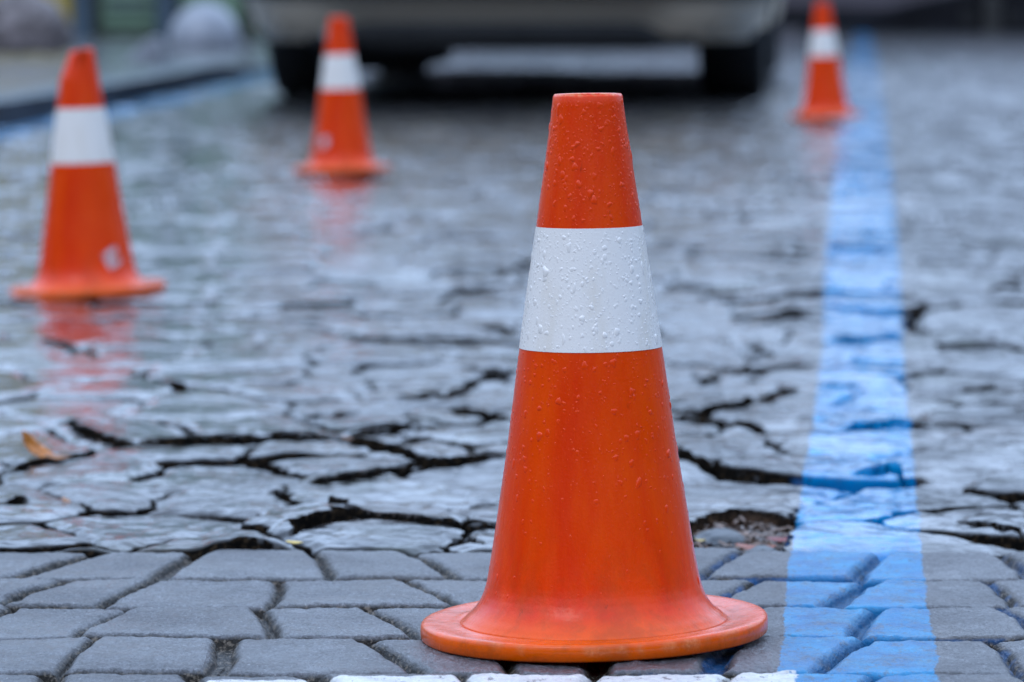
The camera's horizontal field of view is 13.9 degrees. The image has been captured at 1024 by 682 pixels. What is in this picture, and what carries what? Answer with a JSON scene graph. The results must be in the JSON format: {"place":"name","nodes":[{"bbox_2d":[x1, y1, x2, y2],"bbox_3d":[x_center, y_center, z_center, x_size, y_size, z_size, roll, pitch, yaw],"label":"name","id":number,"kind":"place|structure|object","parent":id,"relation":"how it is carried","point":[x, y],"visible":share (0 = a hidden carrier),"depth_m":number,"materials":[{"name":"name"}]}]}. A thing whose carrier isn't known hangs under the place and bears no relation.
{"place":"outdoors","nodes":[
{"label":"outdoors","id":0,"kind":"place"},
{"bbox_2d":[0,38,268,91],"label":"footway","id":1,"kind":"structure","parent":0,"point":[31,70],"depth_m":18.67,"materials":[{"name":"grey concrete"}]},
{"bbox_2d":[0,0,73,54],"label":"boulder","id":2,"kind":"object","parent":1,"relation":"on","point":[36,26],"visible":1,"depth_m":17.05,"materials":[{"name":"grey stone"}]},
{"bbox_2d":[54,0,265,38],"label":"kiosk","id":3,"kind":"object","parent":1,"relation":"on","point":[144,19],"visible":0.27,"depth_m":23.94,"materials":[{"name":"grey"}]},
{"bbox_2d":[164,2,245,50],"bbox_3d":[-1.529,-1.545,20.909,0.407,0.283,0.407,0,5,0],"label":"dome bollard","id":4,"kind":"object","parent":1,"relation":"on","point":[207,26],"visible":0.94,"depth_m":20.77,"materials":[{"name":"grey concrete"}]},
{"bbox_2d":[123,37,165,63],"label":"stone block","id":5,"kind":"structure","parent":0,"point":[152,50],"depth_m":16.72,"materials":[{"name":"grey concrete"}]},
{"bbox_2d":[0,24,1023,561],"bbox_3d":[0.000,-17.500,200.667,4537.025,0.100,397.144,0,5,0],"label":"cobbled street","id":6,"kind":"structure","parent":0,"point":[256,358],"depth_m":5.38,"materials":[{"name":"stone"}]},
{"bbox_2d":[22,430,52,456],"bbox_3d":[-0.390,0.086,3.448,0.037,0.013,0.011,38,-38,-12],"label":"fallen leaf","id":7,"kind":"object","parent":6,"relation":"on","point":[33,445],"visible":1,"depth_m":3.45,"materials":[{"name":"orange plant"}]},
{"bbox_2d":[44,453,69,458],"bbox_3d":[-0.371,0.095,3.431,0.022,0.004,0.008,5,21,10],"label":"fallen leaf","id":8,"kind":"object","parent":6,"relation":"on","point":[53,456],"visible":1,"depth_m":3.43,"materials":[{"name":"plant"}]},
{"bbox_2d":[62,497,71,502],"bbox_3d":[-0.332,0.119,3.138,0.005,0.002,0.012,-22,26,-35],"label":"fallen leaf","id":9,"kind":"object","parent":6,"relation":"on","point":[64,499],"visible":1,"depth_m":3.14,"materials":[{"name":"pink plant"}]},
{"bbox_2d":[9,48,165,298],"bbox_3d":[-0.567,-0.224,5.553,0.208,0.324,0.205,-2,5,0],"label":"traffic cone","id":10,"kind":"object","parent":6,"relation":"on","point":[86,251],"visible":1,"depth_m":5.52,"materials":[{"name":"orange plastic"}]},
{"bbox_2d":[0,61,269,127],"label":"kerb","id":11,"kind":"structure","parent":6,"relation":"on","point":[15,110],"depth_m":13.44,"materials":[{"name":"grey concrete"}]},
{"bbox_2d":[286,540,302,543],"bbox_3d":[-0.150,0.139,2.903,0.012,0.002,0.004,3,19,-15],"label":"fallen leaf","id":12,"kind":"object","parent":6,"relation":"on","point":[294,542],"visible":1,"depth_m":2.90,"materials":[{"name":"yellow plant"}]},
{"bbox_2d":[293,17,390,173],"bbox_3d":[-0.361,-0.518,8.826,0.206,0.324,0.206,-1,5,0],"label":"traffic cone","id":13,"kind":"object","parent":6,"relation":"on","point":[341,143],"visible":1,"depth_m":8.79,"materials":[{"name":"orange plastic"}]},
{"bbox_2d":[341,436,352,439],"bbox_3d":[-0.141,0.084,3.621,0.014,0.003,0.005,7,23,19],"label":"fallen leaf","id":14,"kind":"object","parent":6,"relation":"on","point":[347,438],"visible":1,"depth_m":3.62,"materials":[{"name":"grey plant"}]},
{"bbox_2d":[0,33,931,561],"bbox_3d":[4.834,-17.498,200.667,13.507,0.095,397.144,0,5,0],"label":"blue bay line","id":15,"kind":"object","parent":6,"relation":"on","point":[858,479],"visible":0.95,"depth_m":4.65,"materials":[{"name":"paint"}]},
{"bbox_2d":[246,0,781,96],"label":"parked car","id":16,"kind":"object","parent":6,"relation":"on","point":[736,43],"visible":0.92,"depth_m":13.01,"materials":[{"name":"silver metal"}]},
{"bbox_2d":[82,328,995,553],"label":"leaf litter","id":17,"kind":"object","parent":6,"relation":"on","point":[756,534],"visible":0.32,"depth_m":3.05,"materials":[{"name":"brown plant"}]},
{"bbox_2d":[735,543,776,549],"bbox_3d":[0.171,0.145,2.954,0.030,0.005,0.011,2,20,-12],"label":"fallen leaf","id":18,"kind":"object","parent":17,"relation":"on","point":[746,546],"visible":0.55,"depth_m":2.96,"materials":[{"name":"plant"}]},
{"bbox_2d":[745,545,775,553],"bbox_3d":[0.172,0.147,2.911,0.024,0.011,0.033,0,5,0],"label":"loose stone","id":19,"kind":"object","parent":17,"relation":"on","point":[762,548],"visible":0.27,"depth_m":2.91,"materials":[{"name":"grey stone"}]},
{"bbox_2d":[767,537,786,541],"bbox_3d":[0.191,0.140,2.974,0.022,0.004,0.008,-5,21,-8],"label":"fallen leaf","id":20,"kind":"object","parent":17,"relation":"on","point":[780,539],"visible":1,"depth_m":2.98,"materials":[{"name":"pink plant"}]},
{"bbox_2d":[693,528,746,550],"bbox_3d":[0.146,0.144,3.010,0.046,0.019,0.062,0,5,0],"label":"loose stone","id":21,"kind":"object","parent":6,"relation":"on","point":[715,536],"visible":0.47,"depth_m":2.99,"materials":[{"name":"grey stone"}]},
{"bbox_2d":[789,2,861,118],"bbox_3d":[0.878,-0.791,11.830,0.204,0.324,0.208,-2,5,0],"label":"traffic cone","id":22,"kind":"object","parent":6,"relation":"on","point":[825,96],"visible":1,"depth_m":11.79,"materials":[{"name":"orange plastic"}]},
{"bbox_2d":[780,0,917,23],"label":"rendered building","id":23,"kind":"structure","parent":6,"relation":"on","point":[796,11],"depth_m":30.90,"materials":[{"name":"stone"}]},
{"bbox_2d":[801,0,1023,32],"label":"wall","id":24,"kind":"structure","parent":6,"relation":"on","point":[962,16],"depth_m":27.14,"materials":[{"name":"stone"}]},
{"bbox_2d":[0,547,1023,681],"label":"paved crossing","id":25,"kind":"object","parent":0,"point":[323,616],"visible":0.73,"depth_m":2.60,"materials":[{"name":"grey stone"}]},
{"bbox_2d":[202,668,766,681],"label":"white stop line","id":26,"kind":"object","parent":25,"relation":"on","point":[660,675],"visible":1,"depth_m":2.37,"materials":[{"name":"paint"}]},
{"bbox_2d":[420,93,767,662],"bbox_3d":[0.047,0.015,2.497,0.208,0.324,0.204,-1,5,0],"label":"traffic cone","id":27,"kind":"object","parent":25,"relation":"on","point":[593,557],"visible":1,"depth_m":2.46,"materials":[{"name":"orange plastic"}]},
{"bbox_2d":[764,551,952,681],"bbox_3d":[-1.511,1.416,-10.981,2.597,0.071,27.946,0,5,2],"label":"blue bay line","id":28,"kind":"object","parent":25,"relation":"on","point":[844,616],"visible":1,"depth_m":2.58,"materials":[{"name":"paint"}]}
]}

